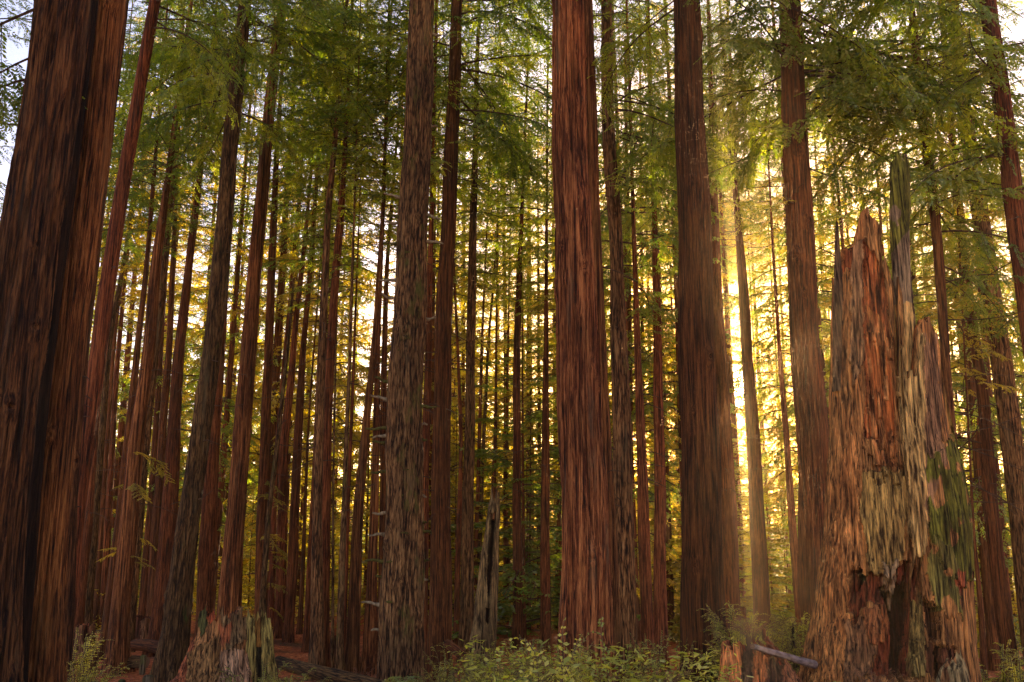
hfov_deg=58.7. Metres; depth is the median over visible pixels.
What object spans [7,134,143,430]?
conifer tree
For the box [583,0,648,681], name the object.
redwood tree
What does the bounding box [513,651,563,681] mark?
shrub
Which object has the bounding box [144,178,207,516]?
conifer tree
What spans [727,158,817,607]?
conifer tree
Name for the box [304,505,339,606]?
young conifer
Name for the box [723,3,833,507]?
conifer tree
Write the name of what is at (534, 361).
conifer tree
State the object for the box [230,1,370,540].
conifer tree
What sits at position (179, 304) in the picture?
conifer tree
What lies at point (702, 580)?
redwood tree
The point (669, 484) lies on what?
conifer tree
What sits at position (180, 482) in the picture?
young conifer
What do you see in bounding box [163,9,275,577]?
conifer tree
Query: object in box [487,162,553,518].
conifer tree
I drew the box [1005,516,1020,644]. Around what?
young conifer
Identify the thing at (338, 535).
young conifer
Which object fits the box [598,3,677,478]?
conifer tree
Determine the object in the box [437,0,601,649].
redwood tree
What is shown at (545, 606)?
redwood tree
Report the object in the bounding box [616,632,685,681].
shrub
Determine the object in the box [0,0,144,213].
redwood tree
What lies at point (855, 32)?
conifer tree
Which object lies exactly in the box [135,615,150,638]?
cut stump
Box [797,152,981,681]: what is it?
snag
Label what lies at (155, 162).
redwood tree
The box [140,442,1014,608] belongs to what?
wood
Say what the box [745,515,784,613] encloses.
young conifer
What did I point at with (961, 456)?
conifer tree
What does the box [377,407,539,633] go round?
young conifer
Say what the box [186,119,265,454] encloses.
conifer tree
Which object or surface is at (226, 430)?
conifer tree
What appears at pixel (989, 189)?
redwood tree
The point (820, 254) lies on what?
conifer tree
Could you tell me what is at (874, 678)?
bracken
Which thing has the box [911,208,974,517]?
conifer tree
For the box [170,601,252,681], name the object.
broken stump
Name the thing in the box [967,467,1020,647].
young conifer
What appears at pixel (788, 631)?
shrub
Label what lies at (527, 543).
young conifer
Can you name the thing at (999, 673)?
shrub
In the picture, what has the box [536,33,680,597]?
conifer tree
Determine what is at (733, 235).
conifer tree
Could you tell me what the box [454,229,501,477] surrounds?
conifer tree
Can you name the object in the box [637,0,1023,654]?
redwood tree
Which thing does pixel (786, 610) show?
young conifer
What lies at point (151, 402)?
tree
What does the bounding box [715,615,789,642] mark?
bracken
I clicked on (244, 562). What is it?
young conifer
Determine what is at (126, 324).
conifer tree
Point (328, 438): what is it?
redwood tree
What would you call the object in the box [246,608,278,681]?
mossy stump
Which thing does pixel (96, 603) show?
redwood tree
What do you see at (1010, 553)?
conifer tree
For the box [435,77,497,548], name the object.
conifer tree
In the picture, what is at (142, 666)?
timber post
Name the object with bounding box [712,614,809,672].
shrub
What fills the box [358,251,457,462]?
conifer tree
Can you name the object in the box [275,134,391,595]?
conifer tree
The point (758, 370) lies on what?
conifer tree
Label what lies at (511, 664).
shrub
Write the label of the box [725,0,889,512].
conifer tree
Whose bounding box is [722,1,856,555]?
conifer tree
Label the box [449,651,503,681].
shrub
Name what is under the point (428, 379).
redwood tree
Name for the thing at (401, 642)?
tree
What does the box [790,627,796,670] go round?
splinter post
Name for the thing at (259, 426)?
conifer tree
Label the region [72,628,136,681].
shrub
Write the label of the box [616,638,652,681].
shrub
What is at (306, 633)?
redwood tree
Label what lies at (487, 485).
young conifer
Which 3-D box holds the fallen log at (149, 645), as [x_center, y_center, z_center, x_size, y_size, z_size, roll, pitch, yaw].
[-11.182,9.394,27.997,2.019,0.426,0.394,-12,-17,43]
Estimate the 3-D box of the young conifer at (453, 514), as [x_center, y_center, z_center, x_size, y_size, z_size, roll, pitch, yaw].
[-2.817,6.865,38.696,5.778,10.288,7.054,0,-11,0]
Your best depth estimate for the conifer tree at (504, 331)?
48.62 m
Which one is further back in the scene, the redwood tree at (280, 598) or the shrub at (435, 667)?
the redwood tree at (280, 598)
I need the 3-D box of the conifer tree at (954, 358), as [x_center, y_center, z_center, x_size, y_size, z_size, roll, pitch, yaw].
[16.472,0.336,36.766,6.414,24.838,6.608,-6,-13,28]
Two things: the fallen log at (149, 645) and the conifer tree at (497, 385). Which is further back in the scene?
the conifer tree at (497, 385)
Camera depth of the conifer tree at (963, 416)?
43.06 m
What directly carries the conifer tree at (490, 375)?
on the ground at (136, 675)
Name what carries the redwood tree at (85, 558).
on the ground at (136, 675)
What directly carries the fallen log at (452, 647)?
on the ground at (136, 675)
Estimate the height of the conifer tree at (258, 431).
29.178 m
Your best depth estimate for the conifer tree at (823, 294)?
33.65 m
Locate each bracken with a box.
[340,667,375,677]
[610,669,692,681]
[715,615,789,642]
[840,667,917,681]
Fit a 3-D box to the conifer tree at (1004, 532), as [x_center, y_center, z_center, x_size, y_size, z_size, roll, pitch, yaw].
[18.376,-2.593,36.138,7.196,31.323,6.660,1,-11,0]
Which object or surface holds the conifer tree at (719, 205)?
on the ground at (136, 675)
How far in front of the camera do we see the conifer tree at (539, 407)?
40.26 m
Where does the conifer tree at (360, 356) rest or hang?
on the ground at (136, 675)
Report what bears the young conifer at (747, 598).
on the ground at (136, 675)
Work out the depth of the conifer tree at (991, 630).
32.35 m
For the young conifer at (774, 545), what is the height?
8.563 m
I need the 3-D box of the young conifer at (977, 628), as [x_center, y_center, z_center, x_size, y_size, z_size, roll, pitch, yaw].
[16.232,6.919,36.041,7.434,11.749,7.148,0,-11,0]
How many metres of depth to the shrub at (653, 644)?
15.11 m
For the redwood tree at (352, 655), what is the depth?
25.55 m
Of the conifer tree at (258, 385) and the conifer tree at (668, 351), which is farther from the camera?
the conifer tree at (258, 385)
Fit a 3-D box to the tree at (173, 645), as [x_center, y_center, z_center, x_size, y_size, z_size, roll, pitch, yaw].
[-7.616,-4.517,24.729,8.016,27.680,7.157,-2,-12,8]
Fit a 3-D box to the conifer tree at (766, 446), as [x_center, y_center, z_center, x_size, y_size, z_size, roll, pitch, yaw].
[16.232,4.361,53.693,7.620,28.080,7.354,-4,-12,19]
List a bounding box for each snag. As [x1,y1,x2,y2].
[464,484,499,681]
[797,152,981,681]
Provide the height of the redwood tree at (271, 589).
27.369 m
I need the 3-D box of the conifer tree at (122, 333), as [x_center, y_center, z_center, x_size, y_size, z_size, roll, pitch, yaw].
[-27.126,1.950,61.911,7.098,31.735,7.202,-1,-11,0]
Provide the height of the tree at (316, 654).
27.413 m
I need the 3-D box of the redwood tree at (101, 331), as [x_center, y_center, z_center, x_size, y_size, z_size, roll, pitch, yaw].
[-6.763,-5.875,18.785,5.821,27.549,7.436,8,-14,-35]
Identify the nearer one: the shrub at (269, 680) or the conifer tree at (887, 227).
the shrub at (269, 680)
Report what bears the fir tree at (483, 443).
on the ground at (136, 675)
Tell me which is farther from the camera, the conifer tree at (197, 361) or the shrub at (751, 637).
the conifer tree at (197, 361)
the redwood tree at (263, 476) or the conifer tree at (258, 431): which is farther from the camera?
the conifer tree at (258, 431)
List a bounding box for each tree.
[0,0,92,681]
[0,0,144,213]
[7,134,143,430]
[22,0,98,681]
[28,0,126,681]
[65,0,136,679]
[73,0,342,637]
[75,0,184,625]
[85,4,214,623]
[89,159,186,567]
[89,222,141,438]
[90,68,154,427]
[90,259,132,391]
[93,7,195,629]
[94,20,189,626]
[96,0,249,675]
[97,0,224,660]
[98,2,249,615]
[108,1,256,616]
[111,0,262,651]
[113,135,257,612]
[114,0,314,656]
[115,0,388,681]
[115,178,200,503]
[116,118,240,464]
[117,158,200,581]
[121,18,316,602]
[133,0,395,619]
[141,155,211,527]
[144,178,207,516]
[150,182,260,496]
[154,0,316,638]
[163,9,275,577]
[181,82,293,602]
[183,201,239,468]
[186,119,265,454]
[204,52,375,628]
[216,6,357,614]
[217,0,333,622]
[228,157,294,595]
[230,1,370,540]
[233,0,396,652]
[233,202,309,553]
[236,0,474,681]
[236,199,308,571]
[238,191,292,600]
[241,0,391,642]
[242,3,388,638]
[248,162,335,585]
[248,211,313,523]
[254,0,396,622]
[254,176,369,608]
[259,0,374,634]
[259,278,294,615]
[264,0,463,666]
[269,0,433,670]
[273,0,486,675]
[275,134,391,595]
[276,0,437,655]
[281,45,394,667]
[284,0,477,673]
[286,7,389,565]
[290,0,509,641]
[290,227,372,568]
[300,226,379,599]
[327,0,615,681]
[332,100,457,546]
[336,2,509,617]
[337,200,376,519]
[338,0,523,651]
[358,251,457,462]
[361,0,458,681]
[363,114,531,576]
[370,4,530,644]
[387,59,536,498]
[387,110,512,475]
[429,0,552,662]
[435,1,553,500]
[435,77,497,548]
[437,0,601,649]
[438,1,552,602]
[439,12,552,582]
[452,12,555,582]
[453,163,509,563]
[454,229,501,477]
[456,3,630,653]
[457,172,534,563]
[458,308,552,539]
[465,269,510,518]
[467,40,554,621]
[474,130,561,603]
[483,88,561,606]
[486,214,553,518]
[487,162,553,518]
[489,75,634,474]
[498,29,609,627]
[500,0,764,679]
[500,144,611,575]
[509,103,672,461]
[518,0,737,680]
[524,397,540,629]
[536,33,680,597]
[548,2,681,640]
[552,0,618,681]
[576,0,919,681]
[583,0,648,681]
[594,0,741,670]
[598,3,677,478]
[599,2,757,642]
[599,97,650,443]
[603,0,774,543]
[607,194,678,570]
[631,0,776,518]
[632,88,741,582]
[632,171,677,585]
[632,222,676,605]
[633,197,678,594]
[634,0,777,642]
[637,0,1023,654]
[648,99,765,282]
[650,6,761,280]
[659,0,785,468]
[669,13,777,617]
[672,136,775,368]
[701,0,786,641]
[706,0,1023,513]
[716,0,813,656]
[718,194,751,279]
[719,176,784,428]
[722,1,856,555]
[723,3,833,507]
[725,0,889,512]
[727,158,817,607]
[729,167,784,606]
[732,194,797,591]
[744,139,834,538]
[751,0,966,464]
[766,173,847,435]
[772,122,886,527]
[781,4,888,434]
[789,136,834,557]
[814,31,921,306]
[821,0,1023,407]
[824,3,1001,499]
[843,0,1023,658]
[855,0,1023,678]
[857,116,1000,492]
[872,148,1012,614]
[883,59,1023,678]
[883,188,956,407]
[886,3,1023,670]
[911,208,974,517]
[914,1,1023,663]
[915,25,1023,616]
[923,188,1003,637]
[949,0,1023,581]
[951,94,1023,506]
[968,232,1020,605]
[990,123,1023,611]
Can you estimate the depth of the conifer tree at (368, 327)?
45.72 m
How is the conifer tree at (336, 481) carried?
on the ground at (136, 675)
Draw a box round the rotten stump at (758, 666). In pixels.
[718,629,801,681]
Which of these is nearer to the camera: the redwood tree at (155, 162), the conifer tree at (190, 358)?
the redwood tree at (155, 162)
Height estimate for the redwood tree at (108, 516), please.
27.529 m
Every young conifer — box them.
[99,342,146,603]
[137,449,196,608]
[178,438,258,597]
[179,479,220,608]
[216,473,257,607]
[242,501,287,599]
[252,466,347,601]
[288,337,381,616]
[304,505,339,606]
[330,369,501,627]
[334,412,379,605]
[347,477,379,605]
[348,347,553,620]
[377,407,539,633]
[429,292,639,642]
[450,341,561,617]
[450,389,512,611]
[474,363,561,615]
[474,444,561,631]
[499,451,561,628]
[634,370,794,641]
[636,481,679,613]
[639,483,681,644]
[652,527,681,639]
[668,438,797,651]
[668,443,795,643]
[733,439,795,640]
[743,456,797,626]
[745,513,793,613]
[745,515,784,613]
[748,480,797,642]
[775,483,797,604]
[965,474,1017,658]
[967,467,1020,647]
[974,540,978,640]
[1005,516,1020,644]
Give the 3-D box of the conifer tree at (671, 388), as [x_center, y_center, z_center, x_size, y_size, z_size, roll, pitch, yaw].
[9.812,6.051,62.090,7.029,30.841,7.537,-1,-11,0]
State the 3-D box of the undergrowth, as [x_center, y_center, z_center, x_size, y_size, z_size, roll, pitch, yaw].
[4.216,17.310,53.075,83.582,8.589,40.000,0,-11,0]
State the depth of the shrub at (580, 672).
8.25 m
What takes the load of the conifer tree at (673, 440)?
on the ground at (136, 675)
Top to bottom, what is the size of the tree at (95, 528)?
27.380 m
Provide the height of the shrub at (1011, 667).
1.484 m
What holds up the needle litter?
on the ground at (136, 675)
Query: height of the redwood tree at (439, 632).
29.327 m
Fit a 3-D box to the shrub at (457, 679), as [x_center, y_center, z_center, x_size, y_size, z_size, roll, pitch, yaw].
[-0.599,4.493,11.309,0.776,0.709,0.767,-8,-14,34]
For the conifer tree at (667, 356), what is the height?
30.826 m
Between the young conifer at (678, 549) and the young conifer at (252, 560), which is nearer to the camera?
the young conifer at (678, 549)
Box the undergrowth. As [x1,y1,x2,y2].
[93,572,1021,654]
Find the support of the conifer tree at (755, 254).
on the ground at (136, 675)
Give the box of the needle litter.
[73,627,557,681]
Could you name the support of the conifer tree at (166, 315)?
on the ground at (136, 675)
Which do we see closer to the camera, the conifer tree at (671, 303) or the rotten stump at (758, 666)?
the rotten stump at (758, 666)
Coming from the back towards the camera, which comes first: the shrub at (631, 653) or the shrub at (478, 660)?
the shrub at (631, 653)
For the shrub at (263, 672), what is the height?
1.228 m
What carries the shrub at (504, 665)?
on the ground at (136, 675)
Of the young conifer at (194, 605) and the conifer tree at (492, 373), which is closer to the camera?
the young conifer at (194, 605)
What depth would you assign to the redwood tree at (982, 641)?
23.19 m
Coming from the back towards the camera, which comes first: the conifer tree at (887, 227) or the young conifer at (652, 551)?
the conifer tree at (887, 227)
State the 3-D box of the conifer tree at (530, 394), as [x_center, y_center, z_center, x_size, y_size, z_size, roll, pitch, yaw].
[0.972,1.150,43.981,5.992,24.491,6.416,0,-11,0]
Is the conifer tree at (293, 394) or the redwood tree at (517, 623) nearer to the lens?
the redwood tree at (517, 623)
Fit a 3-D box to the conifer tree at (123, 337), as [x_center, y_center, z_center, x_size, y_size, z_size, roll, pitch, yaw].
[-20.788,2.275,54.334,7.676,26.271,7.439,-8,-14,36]
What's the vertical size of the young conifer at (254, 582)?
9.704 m
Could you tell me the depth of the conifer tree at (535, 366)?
40.17 m
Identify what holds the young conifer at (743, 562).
on the ground at (136, 675)
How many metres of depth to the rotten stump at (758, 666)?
12.36 m
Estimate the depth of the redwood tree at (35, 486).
11.92 m
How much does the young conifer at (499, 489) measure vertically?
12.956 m
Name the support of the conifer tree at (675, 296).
on the ground at (136, 675)
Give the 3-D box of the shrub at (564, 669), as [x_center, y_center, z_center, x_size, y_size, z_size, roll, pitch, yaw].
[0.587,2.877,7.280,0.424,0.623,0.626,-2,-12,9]
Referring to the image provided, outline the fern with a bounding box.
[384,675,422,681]
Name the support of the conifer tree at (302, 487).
on the ground at (136, 675)
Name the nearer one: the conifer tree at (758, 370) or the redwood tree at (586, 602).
the redwood tree at (586, 602)
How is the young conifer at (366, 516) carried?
on the ground at (136, 675)
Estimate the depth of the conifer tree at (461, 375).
40.25 m
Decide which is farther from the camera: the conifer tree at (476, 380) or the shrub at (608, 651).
the conifer tree at (476, 380)
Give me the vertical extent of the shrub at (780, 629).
1.965 m
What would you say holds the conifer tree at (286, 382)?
on the ground at (136, 675)
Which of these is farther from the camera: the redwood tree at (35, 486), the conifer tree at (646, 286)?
the conifer tree at (646, 286)
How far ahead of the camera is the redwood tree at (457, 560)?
31.35 m
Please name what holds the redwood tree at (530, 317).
on the ground at (136, 675)
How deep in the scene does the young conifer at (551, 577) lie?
35.84 m
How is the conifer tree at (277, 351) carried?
on the ground at (136, 675)
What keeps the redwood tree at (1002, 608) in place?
on the ground at (136, 675)
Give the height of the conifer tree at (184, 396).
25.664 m
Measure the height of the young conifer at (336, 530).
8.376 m
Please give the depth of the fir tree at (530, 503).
35.46 m
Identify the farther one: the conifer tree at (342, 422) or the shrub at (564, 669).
the conifer tree at (342, 422)
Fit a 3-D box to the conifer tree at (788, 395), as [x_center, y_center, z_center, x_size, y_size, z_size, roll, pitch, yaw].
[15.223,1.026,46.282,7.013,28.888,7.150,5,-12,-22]
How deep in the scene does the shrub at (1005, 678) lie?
16.46 m
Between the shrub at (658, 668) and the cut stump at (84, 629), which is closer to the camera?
the shrub at (658, 668)
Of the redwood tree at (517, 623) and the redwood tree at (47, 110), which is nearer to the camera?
the redwood tree at (47, 110)
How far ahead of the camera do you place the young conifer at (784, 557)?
42.80 m
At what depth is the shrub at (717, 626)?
13.99 m
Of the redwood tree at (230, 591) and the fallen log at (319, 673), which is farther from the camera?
the redwood tree at (230, 591)
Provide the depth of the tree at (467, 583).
28.68 m
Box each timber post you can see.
[139,655,146,674]
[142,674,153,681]
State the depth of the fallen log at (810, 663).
12.48 m
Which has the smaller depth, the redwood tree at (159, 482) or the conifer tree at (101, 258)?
the redwood tree at (159, 482)
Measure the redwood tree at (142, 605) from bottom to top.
27.637 m
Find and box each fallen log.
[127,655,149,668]
[130,639,158,653]
[275,656,387,681]
[443,639,473,664]
[750,644,817,668]
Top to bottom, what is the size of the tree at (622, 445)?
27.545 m
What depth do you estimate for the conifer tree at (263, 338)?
53.74 m
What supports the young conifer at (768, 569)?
on the ground at (136, 675)
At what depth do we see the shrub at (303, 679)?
13.50 m
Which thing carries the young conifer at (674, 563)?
on the ground at (136, 675)
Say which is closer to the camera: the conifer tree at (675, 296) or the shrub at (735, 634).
the shrub at (735, 634)
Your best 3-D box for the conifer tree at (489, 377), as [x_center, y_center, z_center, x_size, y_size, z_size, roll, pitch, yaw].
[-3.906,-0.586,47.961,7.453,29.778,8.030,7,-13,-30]
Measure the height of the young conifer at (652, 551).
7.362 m
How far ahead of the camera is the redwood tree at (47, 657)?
12.26 m
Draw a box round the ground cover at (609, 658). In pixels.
[447,634,753,681]
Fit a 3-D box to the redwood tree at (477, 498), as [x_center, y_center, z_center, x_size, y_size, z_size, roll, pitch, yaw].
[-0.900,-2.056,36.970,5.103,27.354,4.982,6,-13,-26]
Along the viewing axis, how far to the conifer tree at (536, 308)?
38.00 m
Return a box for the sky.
[0,0,1023,526]
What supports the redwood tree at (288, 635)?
on the ground at (136, 675)
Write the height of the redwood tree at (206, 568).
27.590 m
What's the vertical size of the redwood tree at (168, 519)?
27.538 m
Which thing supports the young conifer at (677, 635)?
on the ground at (136, 675)
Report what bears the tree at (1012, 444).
on the ground at (136, 675)
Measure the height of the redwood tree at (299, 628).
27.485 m
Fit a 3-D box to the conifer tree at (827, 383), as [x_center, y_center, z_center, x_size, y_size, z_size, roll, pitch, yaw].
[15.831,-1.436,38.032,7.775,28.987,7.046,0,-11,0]
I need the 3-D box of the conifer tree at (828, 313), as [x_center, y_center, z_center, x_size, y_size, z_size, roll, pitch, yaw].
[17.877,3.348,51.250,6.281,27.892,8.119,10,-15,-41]
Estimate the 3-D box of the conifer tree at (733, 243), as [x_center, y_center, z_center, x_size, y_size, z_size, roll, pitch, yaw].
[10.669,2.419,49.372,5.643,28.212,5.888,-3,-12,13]
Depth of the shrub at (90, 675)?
13.27 m
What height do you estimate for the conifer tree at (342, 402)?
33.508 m
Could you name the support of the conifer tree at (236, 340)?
on the ground at (136, 675)
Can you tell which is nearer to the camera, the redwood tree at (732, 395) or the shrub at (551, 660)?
the shrub at (551, 660)
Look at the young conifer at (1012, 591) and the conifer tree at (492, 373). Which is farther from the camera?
the conifer tree at (492, 373)
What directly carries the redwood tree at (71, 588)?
on the ground at (136, 675)
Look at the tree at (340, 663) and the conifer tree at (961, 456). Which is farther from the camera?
the conifer tree at (961, 456)
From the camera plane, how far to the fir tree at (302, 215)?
27.47 m
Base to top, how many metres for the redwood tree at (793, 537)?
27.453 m
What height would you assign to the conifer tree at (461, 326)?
33.625 m
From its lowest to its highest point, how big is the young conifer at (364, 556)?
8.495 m
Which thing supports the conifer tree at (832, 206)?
on the ground at (136, 675)
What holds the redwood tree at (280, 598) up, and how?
on the ground at (136, 675)
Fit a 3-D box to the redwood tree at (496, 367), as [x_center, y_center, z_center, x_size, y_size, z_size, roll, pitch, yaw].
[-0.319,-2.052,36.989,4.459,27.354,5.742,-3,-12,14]
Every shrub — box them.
[67,661,125,681]
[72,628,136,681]
[213,659,300,681]
[240,675,275,681]
[254,668,331,681]
[404,659,460,681]
[409,642,471,681]
[436,669,480,681]
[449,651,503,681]
[461,650,528,681]
[468,664,547,681]
[485,638,545,681]
[494,634,552,681]
[508,657,579,681]
[509,616,581,681]
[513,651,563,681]
[520,634,596,681]
[533,660,592,681]
[552,645,618,681]
[558,662,609,681]
[587,616,632,681]
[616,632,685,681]
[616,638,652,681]
[646,658,700,681]
[647,637,696,681]
[692,601,780,681]
[702,619,768,681]
[711,613,795,668]
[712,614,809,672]
[726,619,799,666]
[744,624,808,654]
[772,611,809,673]
[979,639,1023,681]
[980,661,1021,681]
[981,650,1023,681]
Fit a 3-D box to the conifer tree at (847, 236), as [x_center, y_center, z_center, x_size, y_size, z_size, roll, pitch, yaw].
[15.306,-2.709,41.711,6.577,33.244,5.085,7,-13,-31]
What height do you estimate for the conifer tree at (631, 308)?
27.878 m
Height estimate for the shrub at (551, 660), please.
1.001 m
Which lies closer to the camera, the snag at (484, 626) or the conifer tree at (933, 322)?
the snag at (484, 626)
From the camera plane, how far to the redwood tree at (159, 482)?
34.13 m
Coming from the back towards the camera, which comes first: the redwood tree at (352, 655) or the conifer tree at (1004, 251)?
the conifer tree at (1004, 251)
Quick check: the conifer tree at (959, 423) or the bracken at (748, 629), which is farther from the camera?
the conifer tree at (959, 423)
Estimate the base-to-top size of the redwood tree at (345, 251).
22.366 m
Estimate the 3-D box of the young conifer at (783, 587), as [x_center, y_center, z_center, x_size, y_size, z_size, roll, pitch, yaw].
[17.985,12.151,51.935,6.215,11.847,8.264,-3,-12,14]
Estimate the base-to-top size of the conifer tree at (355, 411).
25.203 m
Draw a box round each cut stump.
[72,622,97,674]
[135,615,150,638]
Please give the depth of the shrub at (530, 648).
7.74 m
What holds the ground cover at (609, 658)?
on the ground at (136, 675)
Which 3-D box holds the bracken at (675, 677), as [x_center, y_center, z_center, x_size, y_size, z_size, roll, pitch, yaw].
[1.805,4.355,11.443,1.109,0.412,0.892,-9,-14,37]
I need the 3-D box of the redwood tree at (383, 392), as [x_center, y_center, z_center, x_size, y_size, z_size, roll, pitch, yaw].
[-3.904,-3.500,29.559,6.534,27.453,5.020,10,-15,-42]
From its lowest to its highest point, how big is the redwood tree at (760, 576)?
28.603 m
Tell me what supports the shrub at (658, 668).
on the ground at (136, 675)
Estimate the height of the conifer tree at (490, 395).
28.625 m
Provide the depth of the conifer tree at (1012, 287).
37.93 m
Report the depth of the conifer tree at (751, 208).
42.86 m
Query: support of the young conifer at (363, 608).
on the ground at (136, 675)
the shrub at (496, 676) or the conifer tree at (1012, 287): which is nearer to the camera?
the shrub at (496, 676)
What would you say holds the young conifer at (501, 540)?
on the ground at (136, 675)
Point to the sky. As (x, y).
(14, 54)
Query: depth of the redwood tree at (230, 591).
28.24 m
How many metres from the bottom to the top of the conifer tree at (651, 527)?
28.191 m
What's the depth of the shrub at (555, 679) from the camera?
8.53 m
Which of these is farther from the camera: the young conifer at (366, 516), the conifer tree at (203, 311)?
the conifer tree at (203, 311)
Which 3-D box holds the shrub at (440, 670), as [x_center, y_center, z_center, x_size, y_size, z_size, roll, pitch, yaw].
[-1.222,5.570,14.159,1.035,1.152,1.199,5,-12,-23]
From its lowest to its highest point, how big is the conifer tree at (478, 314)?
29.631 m
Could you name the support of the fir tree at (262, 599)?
on the ground at (136, 675)
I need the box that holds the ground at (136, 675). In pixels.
[71,532,1023,681]
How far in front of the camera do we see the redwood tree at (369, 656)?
25.87 m
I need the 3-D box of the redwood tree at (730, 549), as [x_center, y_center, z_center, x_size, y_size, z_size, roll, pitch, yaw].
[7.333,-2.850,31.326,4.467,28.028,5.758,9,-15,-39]
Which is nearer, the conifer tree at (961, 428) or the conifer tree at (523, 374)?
the conifer tree at (961, 428)
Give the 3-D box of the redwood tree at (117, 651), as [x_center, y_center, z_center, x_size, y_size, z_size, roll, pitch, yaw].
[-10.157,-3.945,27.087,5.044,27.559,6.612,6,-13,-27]
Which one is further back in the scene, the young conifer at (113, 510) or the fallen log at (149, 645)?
the young conifer at (113, 510)
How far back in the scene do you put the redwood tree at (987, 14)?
19.35 m
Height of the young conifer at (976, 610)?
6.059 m
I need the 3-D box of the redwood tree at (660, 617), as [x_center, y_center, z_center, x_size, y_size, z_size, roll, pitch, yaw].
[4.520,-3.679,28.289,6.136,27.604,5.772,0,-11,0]
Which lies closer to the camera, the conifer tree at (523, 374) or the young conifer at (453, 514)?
the young conifer at (453, 514)
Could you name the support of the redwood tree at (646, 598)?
on the ground at (136, 675)
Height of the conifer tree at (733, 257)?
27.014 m
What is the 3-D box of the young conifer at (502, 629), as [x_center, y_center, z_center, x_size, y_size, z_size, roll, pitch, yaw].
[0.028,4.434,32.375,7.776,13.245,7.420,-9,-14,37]
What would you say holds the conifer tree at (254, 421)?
on the ground at (136, 675)
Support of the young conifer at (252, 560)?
on the ground at (136, 675)
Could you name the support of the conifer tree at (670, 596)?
on the ground at (136, 675)
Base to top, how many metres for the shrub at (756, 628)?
2.067 m
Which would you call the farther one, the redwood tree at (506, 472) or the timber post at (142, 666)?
the redwood tree at (506, 472)
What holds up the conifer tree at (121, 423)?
on the ground at (136, 675)
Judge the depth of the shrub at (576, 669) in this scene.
9.03 m

